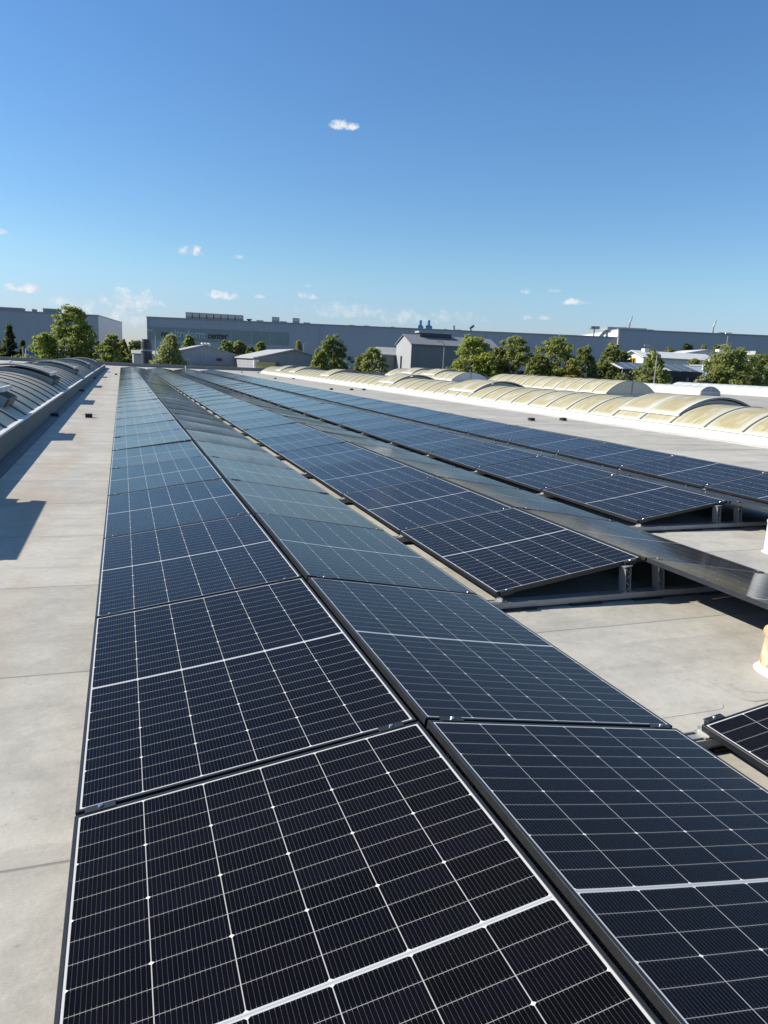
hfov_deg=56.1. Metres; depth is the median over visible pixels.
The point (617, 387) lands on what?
barrel skylight
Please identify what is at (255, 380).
solar panel
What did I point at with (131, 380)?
solar panel
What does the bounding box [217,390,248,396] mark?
solar panel
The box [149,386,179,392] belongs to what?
solar panel
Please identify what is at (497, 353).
tree
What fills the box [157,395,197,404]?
solar panel
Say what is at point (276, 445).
solar panel
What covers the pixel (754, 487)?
solar panel
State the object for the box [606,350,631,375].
tree
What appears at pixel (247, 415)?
solar panel
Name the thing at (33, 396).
barrel skylight
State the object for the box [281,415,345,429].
solar panel
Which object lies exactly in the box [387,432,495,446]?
mounting rail
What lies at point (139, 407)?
solar panel
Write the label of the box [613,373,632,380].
bush
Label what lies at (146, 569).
solar panel
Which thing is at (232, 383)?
solar panel
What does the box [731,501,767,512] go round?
solar panel
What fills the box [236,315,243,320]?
rooftop louvre
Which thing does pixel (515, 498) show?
solar panel
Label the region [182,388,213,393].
solar panel
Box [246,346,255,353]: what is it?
tree
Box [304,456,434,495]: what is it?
solar panel
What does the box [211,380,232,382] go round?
solar panel
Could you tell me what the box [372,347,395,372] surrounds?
annex
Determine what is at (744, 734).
solar panel
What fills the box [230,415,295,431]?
solar panel
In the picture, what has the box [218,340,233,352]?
tree
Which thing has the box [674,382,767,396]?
barrel skylight
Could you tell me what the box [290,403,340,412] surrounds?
solar panel
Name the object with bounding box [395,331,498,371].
barn
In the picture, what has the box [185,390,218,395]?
solar panel
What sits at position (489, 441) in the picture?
solar panel
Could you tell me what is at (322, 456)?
solar panel
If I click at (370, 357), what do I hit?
tree
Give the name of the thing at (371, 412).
solar panel
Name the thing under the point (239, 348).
tree
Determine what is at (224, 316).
rooftop louvre
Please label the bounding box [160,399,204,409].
solar panel
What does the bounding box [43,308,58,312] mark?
rooftop louvre
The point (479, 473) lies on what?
mounting rail
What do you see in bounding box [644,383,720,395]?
barrel skylight
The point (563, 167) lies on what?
sky
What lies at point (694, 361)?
tree
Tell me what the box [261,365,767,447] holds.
barrel skylight
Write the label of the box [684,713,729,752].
mounting rail
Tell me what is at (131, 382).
solar panel
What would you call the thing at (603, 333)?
rooftop duct
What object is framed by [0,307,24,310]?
rooftop louvre
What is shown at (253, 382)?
solar panel
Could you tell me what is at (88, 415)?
holder block
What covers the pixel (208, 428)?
solar panel
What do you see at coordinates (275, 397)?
solar panel
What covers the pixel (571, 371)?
bush
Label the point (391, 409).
solar panel
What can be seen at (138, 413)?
solar panel
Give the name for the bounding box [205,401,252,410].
solar panel
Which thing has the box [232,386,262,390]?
solar panel
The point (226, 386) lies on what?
solar panel
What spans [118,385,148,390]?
solar panel
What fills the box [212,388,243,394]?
solar panel
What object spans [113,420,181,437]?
solar panel
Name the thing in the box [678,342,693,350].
tree
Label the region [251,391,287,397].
solar panel
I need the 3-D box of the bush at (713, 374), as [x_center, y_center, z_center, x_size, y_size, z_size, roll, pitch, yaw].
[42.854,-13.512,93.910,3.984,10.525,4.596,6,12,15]
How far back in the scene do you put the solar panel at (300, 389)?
33.58 m
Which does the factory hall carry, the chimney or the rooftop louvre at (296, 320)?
the rooftop louvre at (296, 320)
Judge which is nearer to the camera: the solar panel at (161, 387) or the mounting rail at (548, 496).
the mounting rail at (548, 496)
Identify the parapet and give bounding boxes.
[0,356,490,378]
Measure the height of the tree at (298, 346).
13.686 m
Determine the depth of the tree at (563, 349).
107.54 m
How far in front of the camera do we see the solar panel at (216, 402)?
22.06 m
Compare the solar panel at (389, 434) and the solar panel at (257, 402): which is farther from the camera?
the solar panel at (257, 402)
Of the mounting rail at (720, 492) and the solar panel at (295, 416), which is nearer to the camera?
the mounting rail at (720, 492)
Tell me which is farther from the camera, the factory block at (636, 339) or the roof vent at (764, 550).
the factory block at (636, 339)
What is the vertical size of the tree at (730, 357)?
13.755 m
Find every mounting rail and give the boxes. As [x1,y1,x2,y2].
[85,716,670,813]
[101,576,474,620]
[107,514,380,545]
[111,478,327,503]
[275,442,409,459]
[302,457,456,478]
[337,477,521,504]
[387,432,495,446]
[393,507,612,543]
[423,442,542,458]
[472,456,603,475]
[487,557,764,611]
[537,474,687,498]
[630,501,766,532]
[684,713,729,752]
[702,472,765,492]
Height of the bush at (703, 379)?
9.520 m
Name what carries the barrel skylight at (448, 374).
on the flat roof
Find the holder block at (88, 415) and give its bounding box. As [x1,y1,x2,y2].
[85,413,91,417]
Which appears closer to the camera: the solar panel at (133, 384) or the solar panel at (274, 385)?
the solar panel at (133, 384)
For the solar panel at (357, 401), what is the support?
on the mounting rail
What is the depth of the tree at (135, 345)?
160.05 m
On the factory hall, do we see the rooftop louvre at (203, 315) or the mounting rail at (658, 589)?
the rooftop louvre at (203, 315)
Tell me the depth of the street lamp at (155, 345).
98.64 m
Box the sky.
[0,0,767,347]
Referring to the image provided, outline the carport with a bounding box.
[608,362,702,383]
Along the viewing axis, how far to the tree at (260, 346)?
185.53 m
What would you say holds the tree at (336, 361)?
on the ground
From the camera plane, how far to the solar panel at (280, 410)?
19.28 m
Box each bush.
[121,357,132,362]
[475,351,497,376]
[562,364,583,377]
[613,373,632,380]
[694,374,712,383]
[707,367,725,383]
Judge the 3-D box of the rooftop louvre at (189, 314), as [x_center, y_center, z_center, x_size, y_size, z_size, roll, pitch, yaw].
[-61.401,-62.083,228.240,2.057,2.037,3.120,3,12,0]
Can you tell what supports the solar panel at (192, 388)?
on the mounting rail
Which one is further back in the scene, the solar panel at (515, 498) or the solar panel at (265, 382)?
the solar panel at (265, 382)
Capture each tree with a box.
[0,323,19,356]
[17,340,27,357]
[22,332,66,359]
[42,304,100,358]
[66,324,99,357]
[85,333,123,361]
[103,352,125,362]
[118,339,128,357]
[124,340,140,361]
[149,332,188,364]
[181,334,196,347]
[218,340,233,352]
[233,340,246,354]
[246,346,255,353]
[255,341,265,351]
[295,340,302,350]
[309,348,330,369]
[319,334,354,370]
[353,353,365,371]
[360,347,390,372]
[450,334,492,374]
[492,346,508,373]
[495,335,537,374]
[524,334,580,377]
[526,353,550,375]
[575,344,595,378]
[580,358,617,379]
[597,342,623,378]
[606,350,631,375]
[630,351,672,383]
[664,347,675,351]
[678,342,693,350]
[687,358,701,364]
[699,343,767,385]
[711,344,721,350]
[742,353,767,385]
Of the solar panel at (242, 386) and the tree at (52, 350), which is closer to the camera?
the solar panel at (242, 386)
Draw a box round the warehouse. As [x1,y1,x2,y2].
[0,310,121,357]
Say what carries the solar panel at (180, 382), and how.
on the mounting rail
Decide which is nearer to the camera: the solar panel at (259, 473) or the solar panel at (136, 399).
the solar panel at (259, 473)
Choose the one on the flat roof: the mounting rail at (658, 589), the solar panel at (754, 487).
the mounting rail at (658, 589)
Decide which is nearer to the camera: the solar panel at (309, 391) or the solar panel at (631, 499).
the solar panel at (631, 499)
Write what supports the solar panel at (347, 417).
on the mounting rail
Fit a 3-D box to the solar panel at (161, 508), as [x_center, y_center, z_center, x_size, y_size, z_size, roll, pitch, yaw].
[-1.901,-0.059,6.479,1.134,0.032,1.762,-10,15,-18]
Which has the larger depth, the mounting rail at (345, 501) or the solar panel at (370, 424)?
the solar panel at (370, 424)
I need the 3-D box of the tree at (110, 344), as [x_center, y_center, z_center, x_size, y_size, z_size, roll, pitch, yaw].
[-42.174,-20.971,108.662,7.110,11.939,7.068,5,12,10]
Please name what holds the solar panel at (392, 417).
on the mounting rail
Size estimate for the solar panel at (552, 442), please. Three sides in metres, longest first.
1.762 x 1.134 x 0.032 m
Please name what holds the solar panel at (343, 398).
on the mounting rail
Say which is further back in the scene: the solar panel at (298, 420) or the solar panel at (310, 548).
the solar panel at (298, 420)
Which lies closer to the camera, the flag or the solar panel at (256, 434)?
the solar panel at (256, 434)
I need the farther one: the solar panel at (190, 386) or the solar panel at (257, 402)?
the solar panel at (190, 386)
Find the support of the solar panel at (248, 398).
on the mounting rail
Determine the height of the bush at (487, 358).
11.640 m
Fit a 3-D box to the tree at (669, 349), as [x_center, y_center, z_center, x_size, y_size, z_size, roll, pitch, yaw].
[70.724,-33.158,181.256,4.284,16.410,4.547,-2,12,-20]
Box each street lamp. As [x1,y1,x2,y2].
[147,330,155,363]
[644,345,657,382]
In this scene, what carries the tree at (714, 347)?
on the ground
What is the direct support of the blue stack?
on the factory hall
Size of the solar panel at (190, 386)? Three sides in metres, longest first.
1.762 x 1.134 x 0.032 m
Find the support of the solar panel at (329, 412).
on the mounting rail
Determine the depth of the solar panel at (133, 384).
31.14 m
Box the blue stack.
[425,320,431,328]
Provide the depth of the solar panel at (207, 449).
10.10 m
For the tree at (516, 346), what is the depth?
110.09 m
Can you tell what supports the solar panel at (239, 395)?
on the mounting rail
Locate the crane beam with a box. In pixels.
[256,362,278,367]
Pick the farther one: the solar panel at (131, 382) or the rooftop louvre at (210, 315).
the rooftop louvre at (210, 315)
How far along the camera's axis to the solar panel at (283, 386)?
36.87 m
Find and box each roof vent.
[753,625,767,676]
[761,519,767,553]
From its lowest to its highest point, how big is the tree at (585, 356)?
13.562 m
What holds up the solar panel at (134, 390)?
on the mounting rail
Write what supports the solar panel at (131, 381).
on the mounting rail
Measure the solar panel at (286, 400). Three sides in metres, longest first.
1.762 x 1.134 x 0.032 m
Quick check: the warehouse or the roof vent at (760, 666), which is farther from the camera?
the warehouse
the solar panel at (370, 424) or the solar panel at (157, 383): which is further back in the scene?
the solar panel at (157, 383)
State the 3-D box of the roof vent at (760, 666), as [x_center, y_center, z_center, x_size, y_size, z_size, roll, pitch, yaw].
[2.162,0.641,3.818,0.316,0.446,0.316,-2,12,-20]
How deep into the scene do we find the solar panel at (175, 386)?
33.61 m
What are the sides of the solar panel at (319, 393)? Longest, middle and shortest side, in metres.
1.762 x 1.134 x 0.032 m
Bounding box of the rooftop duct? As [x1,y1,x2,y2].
[589,326,626,335]
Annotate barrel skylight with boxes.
[0,357,106,477]
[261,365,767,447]
[385,368,487,381]
[488,374,654,396]
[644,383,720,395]
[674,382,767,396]
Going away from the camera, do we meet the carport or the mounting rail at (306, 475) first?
the mounting rail at (306, 475)
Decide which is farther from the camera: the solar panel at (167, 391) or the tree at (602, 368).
the tree at (602, 368)
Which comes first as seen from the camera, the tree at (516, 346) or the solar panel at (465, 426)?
the solar panel at (465, 426)
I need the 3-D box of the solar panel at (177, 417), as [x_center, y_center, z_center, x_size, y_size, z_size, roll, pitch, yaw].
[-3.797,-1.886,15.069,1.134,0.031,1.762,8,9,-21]
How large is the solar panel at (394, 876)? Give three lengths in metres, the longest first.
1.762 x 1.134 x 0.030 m
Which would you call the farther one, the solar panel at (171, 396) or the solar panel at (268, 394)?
the solar panel at (268, 394)
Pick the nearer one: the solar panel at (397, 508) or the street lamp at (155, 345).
the solar panel at (397, 508)
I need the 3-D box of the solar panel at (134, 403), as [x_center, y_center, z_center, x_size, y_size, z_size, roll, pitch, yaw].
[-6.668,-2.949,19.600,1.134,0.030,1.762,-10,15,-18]
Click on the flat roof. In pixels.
(682, 662)
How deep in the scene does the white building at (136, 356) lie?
137.74 m
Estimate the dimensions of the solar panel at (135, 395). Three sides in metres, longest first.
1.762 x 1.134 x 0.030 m
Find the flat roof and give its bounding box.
[0,360,767,1023]
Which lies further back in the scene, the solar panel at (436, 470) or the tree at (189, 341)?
the tree at (189, 341)
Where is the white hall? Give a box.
[675,349,723,361]
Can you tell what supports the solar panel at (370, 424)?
on the mounting rail
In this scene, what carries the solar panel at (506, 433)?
on the mounting rail
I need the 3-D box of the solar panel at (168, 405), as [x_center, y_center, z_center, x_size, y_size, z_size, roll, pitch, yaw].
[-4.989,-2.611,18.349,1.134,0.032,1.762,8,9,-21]
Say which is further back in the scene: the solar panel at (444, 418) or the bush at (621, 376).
the bush at (621, 376)
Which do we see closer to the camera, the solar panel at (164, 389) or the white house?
the solar panel at (164, 389)
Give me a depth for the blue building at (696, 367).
103.77 m
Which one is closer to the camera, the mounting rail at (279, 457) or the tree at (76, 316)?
the mounting rail at (279, 457)
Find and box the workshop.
[158,343,238,366]
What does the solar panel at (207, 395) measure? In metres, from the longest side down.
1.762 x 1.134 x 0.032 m
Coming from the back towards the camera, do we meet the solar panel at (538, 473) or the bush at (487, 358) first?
the bush at (487, 358)
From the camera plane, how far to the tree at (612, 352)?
110.74 m
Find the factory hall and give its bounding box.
[146,316,616,378]
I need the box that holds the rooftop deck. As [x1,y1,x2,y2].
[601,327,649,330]
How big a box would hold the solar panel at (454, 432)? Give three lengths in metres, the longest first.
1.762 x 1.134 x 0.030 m
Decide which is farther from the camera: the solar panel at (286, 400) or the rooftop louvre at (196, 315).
the rooftop louvre at (196, 315)
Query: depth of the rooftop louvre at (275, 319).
226.84 m
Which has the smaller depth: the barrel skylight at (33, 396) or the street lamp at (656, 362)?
the barrel skylight at (33, 396)
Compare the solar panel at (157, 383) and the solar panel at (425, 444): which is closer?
the solar panel at (425, 444)
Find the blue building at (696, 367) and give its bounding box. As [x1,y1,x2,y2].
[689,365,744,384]
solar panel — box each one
[54,721,661,1023]
[75,577,416,815]
[95,514,301,617]
[103,478,250,538]
[107,456,221,495]
[110,440,203,468]
[112,428,191,450]
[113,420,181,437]
[114,413,175,426]
[115,407,169,418]
[116,399,160,407]
[116,402,164,412]
[117,392,154,398]
[117,395,158,402]
[118,384,146,388]
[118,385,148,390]
[118,387,150,392]
[118,390,152,395]
[119,378,142,381]
[119,380,143,382]
[119,381,144,384]
[119,382,146,386]
[145,381,170,386]
[146,382,173,388]
[148,384,176,390]
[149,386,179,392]
[151,388,184,395]
[152,390,187,397]
[155,393,193,401]
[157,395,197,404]
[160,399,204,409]
[163,403,213,415]
[167,379,188,382]
[167,407,222,421]
[169,380,191,384]
[171,381,196,385]
[172,413,234,429]
[173,383,198,387]
[176,384,203,389]
[178,420,249,439]
[179,386,209,391]
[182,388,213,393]
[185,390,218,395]
[185,429,266,451]
[189,392,226,399]
[194,395,234,402]
[194,440,291,468]
[199,398,241,406]
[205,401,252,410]
[207,456,328,493]
[208,378,229,381]
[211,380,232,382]
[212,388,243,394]
[212,405,264,416]
[214,380,238,384]
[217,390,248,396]
[218,382,242,385]
[220,410,277,422]
[222,392,257,399]
[223,383,247,387]
[226,479,383,530]
[227,384,255,388]
[230,395,266,402]
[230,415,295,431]
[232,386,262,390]
[237,398,278,406]
[238,388,268,392]
[242,422,318,440]
[244,389,277,395]
[245,379,265,381]
[245,401,289,410]
[249,380,271,383]
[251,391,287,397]
[254,381,276,384]
[255,405,304,415]
[256,513,475,593]
[258,431,346,453]
[259,382,281,385]
[259,394,298,400]
[266,383,289,387]
[268,396,308,404]
[268,410,324,422]
[271,384,298,388]
[278,399,324,408]
[278,442,382,471]
[279,386,305,390]
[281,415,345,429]
[285,387,314,392]
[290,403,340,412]
[294,389,325,394]
[299,422,375,439]
[303,391,336,396]
[304,407,359,417]
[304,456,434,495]
[307,577,672,727]
[313,393,349,399]
[320,411,381,424]
[322,431,410,451]
[324,395,363,402]
[328,403,375,412]
[337,398,379,405]
[339,417,409,431]
[342,477,512,533]
[346,407,396,417]
[349,442,453,466]
[351,401,400,409]
[362,411,422,423]
[362,423,443,441]
[368,404,419,414]
[387,408,444,419]
[387,417,451,430]
[387,456,518,488]
[391,432,485,453]
[399,508,640,596]
[409,413,476,425]
[416,424,490,439]
[426,720,767,1023]
[427,442,542,469]
[436,419,509,432]
[439,477,614,521]
[448,432,537,450]
[468,425,552,441]
[475,456,617,491]
[490,442,596,464]
[507,433,606,453]
[517,508,757,570]
[541,474,726,522]
[546,456,682,484]
[555,442,674,467]
[559,433,631,446]
[619,455,767,487]
[624,475,767,506]
[646,558,767,609]
[702,703,767,773]
[703,473,767,502]
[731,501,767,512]
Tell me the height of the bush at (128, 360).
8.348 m
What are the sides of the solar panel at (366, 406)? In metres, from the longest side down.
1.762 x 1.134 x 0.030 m
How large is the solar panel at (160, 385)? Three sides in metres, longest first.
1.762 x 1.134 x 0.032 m
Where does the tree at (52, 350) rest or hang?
on the ground
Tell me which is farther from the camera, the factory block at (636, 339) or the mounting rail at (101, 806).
the factory block at (636, 339)
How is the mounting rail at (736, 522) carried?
on the flat roof
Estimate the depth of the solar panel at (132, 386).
29.50 m
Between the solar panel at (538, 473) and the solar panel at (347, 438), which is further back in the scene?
the solar panel at (347, 438)
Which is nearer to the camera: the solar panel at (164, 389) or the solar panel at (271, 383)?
the solar panel at (164, 389)
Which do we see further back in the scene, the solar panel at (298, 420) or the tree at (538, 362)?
the tree at (538, 362)
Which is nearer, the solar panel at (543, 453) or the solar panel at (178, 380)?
the solar panel at (543, 453)
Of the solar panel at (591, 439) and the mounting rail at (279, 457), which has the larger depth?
the solar panel at (591, 439)
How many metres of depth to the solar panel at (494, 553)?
5.45 m
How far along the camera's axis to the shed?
119.66 m
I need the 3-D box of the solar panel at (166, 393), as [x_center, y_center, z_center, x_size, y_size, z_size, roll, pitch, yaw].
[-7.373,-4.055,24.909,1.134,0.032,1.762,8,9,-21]
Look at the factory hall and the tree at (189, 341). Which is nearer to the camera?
the tree at (189, 341)
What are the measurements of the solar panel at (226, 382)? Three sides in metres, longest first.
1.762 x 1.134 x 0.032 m
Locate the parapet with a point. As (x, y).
(152, 365)
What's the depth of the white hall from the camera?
165.45 m
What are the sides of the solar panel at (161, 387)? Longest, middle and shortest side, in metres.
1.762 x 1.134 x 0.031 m
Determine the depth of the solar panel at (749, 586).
4.74 m
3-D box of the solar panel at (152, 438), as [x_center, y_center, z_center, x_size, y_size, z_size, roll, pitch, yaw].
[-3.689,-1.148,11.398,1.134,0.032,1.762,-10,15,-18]
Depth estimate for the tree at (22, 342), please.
146.14 m
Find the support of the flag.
on the ground
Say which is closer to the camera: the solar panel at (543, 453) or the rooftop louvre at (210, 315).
the solar panel at (543, 453)
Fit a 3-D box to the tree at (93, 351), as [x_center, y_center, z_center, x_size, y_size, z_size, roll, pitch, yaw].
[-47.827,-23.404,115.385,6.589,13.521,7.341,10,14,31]
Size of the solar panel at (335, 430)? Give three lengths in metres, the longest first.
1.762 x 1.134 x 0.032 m
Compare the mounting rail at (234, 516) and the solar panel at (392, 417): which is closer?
the mounting rail at (234, 516)
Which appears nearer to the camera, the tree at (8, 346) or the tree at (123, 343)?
the tree at (8, 346)
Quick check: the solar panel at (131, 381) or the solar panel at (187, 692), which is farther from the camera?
the solar panel at (131, 381)
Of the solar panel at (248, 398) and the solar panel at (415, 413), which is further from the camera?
the solar panel at (248, 398)
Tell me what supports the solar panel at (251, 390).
on the mounting rail
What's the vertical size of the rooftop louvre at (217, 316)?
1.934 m
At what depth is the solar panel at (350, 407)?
21.86 m
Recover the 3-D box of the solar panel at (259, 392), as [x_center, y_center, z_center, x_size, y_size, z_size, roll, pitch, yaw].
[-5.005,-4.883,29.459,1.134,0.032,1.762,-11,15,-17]
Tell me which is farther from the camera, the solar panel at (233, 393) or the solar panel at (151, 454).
the solar panel at (233, 393)
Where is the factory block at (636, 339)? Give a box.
[582,329,767,351]
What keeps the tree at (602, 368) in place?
on the ground
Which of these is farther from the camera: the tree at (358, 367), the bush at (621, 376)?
the tree at (358, 367)
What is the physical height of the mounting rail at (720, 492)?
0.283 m
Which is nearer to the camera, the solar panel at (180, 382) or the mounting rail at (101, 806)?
the mounting rail at (101, 806)
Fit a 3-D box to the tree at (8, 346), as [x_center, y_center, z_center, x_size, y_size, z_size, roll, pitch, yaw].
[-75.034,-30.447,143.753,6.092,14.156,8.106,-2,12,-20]
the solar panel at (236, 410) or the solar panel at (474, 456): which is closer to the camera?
the solar panel at (474, 456)
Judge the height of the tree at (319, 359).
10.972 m
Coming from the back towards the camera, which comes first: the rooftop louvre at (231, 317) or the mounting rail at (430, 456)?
the rooftop louvre at (231, 317)
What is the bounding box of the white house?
[627,348,709,364]
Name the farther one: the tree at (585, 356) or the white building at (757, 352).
the white building at (757, 352)
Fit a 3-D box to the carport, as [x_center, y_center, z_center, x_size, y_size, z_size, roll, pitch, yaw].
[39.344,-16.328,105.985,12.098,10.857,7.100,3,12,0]
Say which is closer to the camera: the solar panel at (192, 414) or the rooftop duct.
the solar panel at (192, 414)
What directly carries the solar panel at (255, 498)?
on the mounting rail at (236, 494)
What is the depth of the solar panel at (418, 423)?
16.93 m
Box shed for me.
[234,349,330,367]
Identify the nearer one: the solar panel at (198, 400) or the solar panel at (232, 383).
the solar panel at (198, 400)
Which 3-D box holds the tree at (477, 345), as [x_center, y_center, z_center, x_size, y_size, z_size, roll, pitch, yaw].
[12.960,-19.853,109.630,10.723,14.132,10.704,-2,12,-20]
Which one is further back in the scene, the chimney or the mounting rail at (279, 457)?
the chimney
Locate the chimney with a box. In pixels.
[140,339,152,363]
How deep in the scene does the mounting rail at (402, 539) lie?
6.30 m
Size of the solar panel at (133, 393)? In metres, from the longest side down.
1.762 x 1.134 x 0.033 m
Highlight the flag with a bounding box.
[25,348,34,357]
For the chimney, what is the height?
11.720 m
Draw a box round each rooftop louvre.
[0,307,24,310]
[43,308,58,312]
[186,312,192,317]
[192,312,199,318]
[200,313,206,318]
[207,313,213,318]
[214,314,220,319]
[221,314,227,319]
[228,314,235,319]
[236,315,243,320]
[272,317,279,321]
[293,318,299,322]
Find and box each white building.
[131,350,157,362]
[735,351,767,379]
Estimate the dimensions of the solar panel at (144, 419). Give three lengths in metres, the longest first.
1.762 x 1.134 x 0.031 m
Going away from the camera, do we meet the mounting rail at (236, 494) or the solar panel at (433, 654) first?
the solar panel at (433, 654)
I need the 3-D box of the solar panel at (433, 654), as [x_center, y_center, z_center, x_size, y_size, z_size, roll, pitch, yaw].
[0.374,0.645,3.589,1.134,0.030,1.762,8,9,-21]
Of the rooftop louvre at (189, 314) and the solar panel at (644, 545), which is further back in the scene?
the rooftop louvre at (189, 314)
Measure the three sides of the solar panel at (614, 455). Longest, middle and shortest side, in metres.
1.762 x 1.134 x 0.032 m
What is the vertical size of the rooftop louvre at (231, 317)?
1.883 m
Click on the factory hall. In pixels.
(358, 340)
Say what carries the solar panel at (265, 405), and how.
on the mounting rail
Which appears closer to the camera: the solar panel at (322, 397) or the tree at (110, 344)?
the solar panel at (322, 397)
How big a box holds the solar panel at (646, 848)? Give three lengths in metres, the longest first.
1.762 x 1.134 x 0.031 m
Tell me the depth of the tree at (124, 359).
112.43 m
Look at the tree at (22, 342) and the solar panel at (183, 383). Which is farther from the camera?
the tree at (22, 342)
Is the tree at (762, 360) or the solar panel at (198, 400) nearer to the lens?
the solar panel at (198, 400)
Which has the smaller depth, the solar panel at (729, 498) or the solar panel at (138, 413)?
the solar panel at (729, 498)
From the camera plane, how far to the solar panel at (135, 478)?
8.01 m
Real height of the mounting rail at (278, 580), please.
0.283 m
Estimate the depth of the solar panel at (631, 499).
7.99 m
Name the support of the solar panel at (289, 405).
on the mounting rail
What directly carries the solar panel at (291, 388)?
on the mounting rail
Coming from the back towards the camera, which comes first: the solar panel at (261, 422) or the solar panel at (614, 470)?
the solar panel at (261, 422)
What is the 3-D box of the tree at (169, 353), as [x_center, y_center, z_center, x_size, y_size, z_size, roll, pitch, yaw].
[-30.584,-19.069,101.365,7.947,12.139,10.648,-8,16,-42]
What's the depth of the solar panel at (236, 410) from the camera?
18.76 m
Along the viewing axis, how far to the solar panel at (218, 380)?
42.62 m
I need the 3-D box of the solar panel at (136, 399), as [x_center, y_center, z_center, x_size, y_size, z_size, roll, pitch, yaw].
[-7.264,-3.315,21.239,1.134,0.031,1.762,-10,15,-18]
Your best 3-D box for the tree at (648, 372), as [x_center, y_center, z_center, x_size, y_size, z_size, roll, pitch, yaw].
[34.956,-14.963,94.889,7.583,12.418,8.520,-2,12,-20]
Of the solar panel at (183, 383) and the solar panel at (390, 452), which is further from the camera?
the solar panel at (183, 383)
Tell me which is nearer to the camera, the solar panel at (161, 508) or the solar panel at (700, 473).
the solar panel at (161, 508)

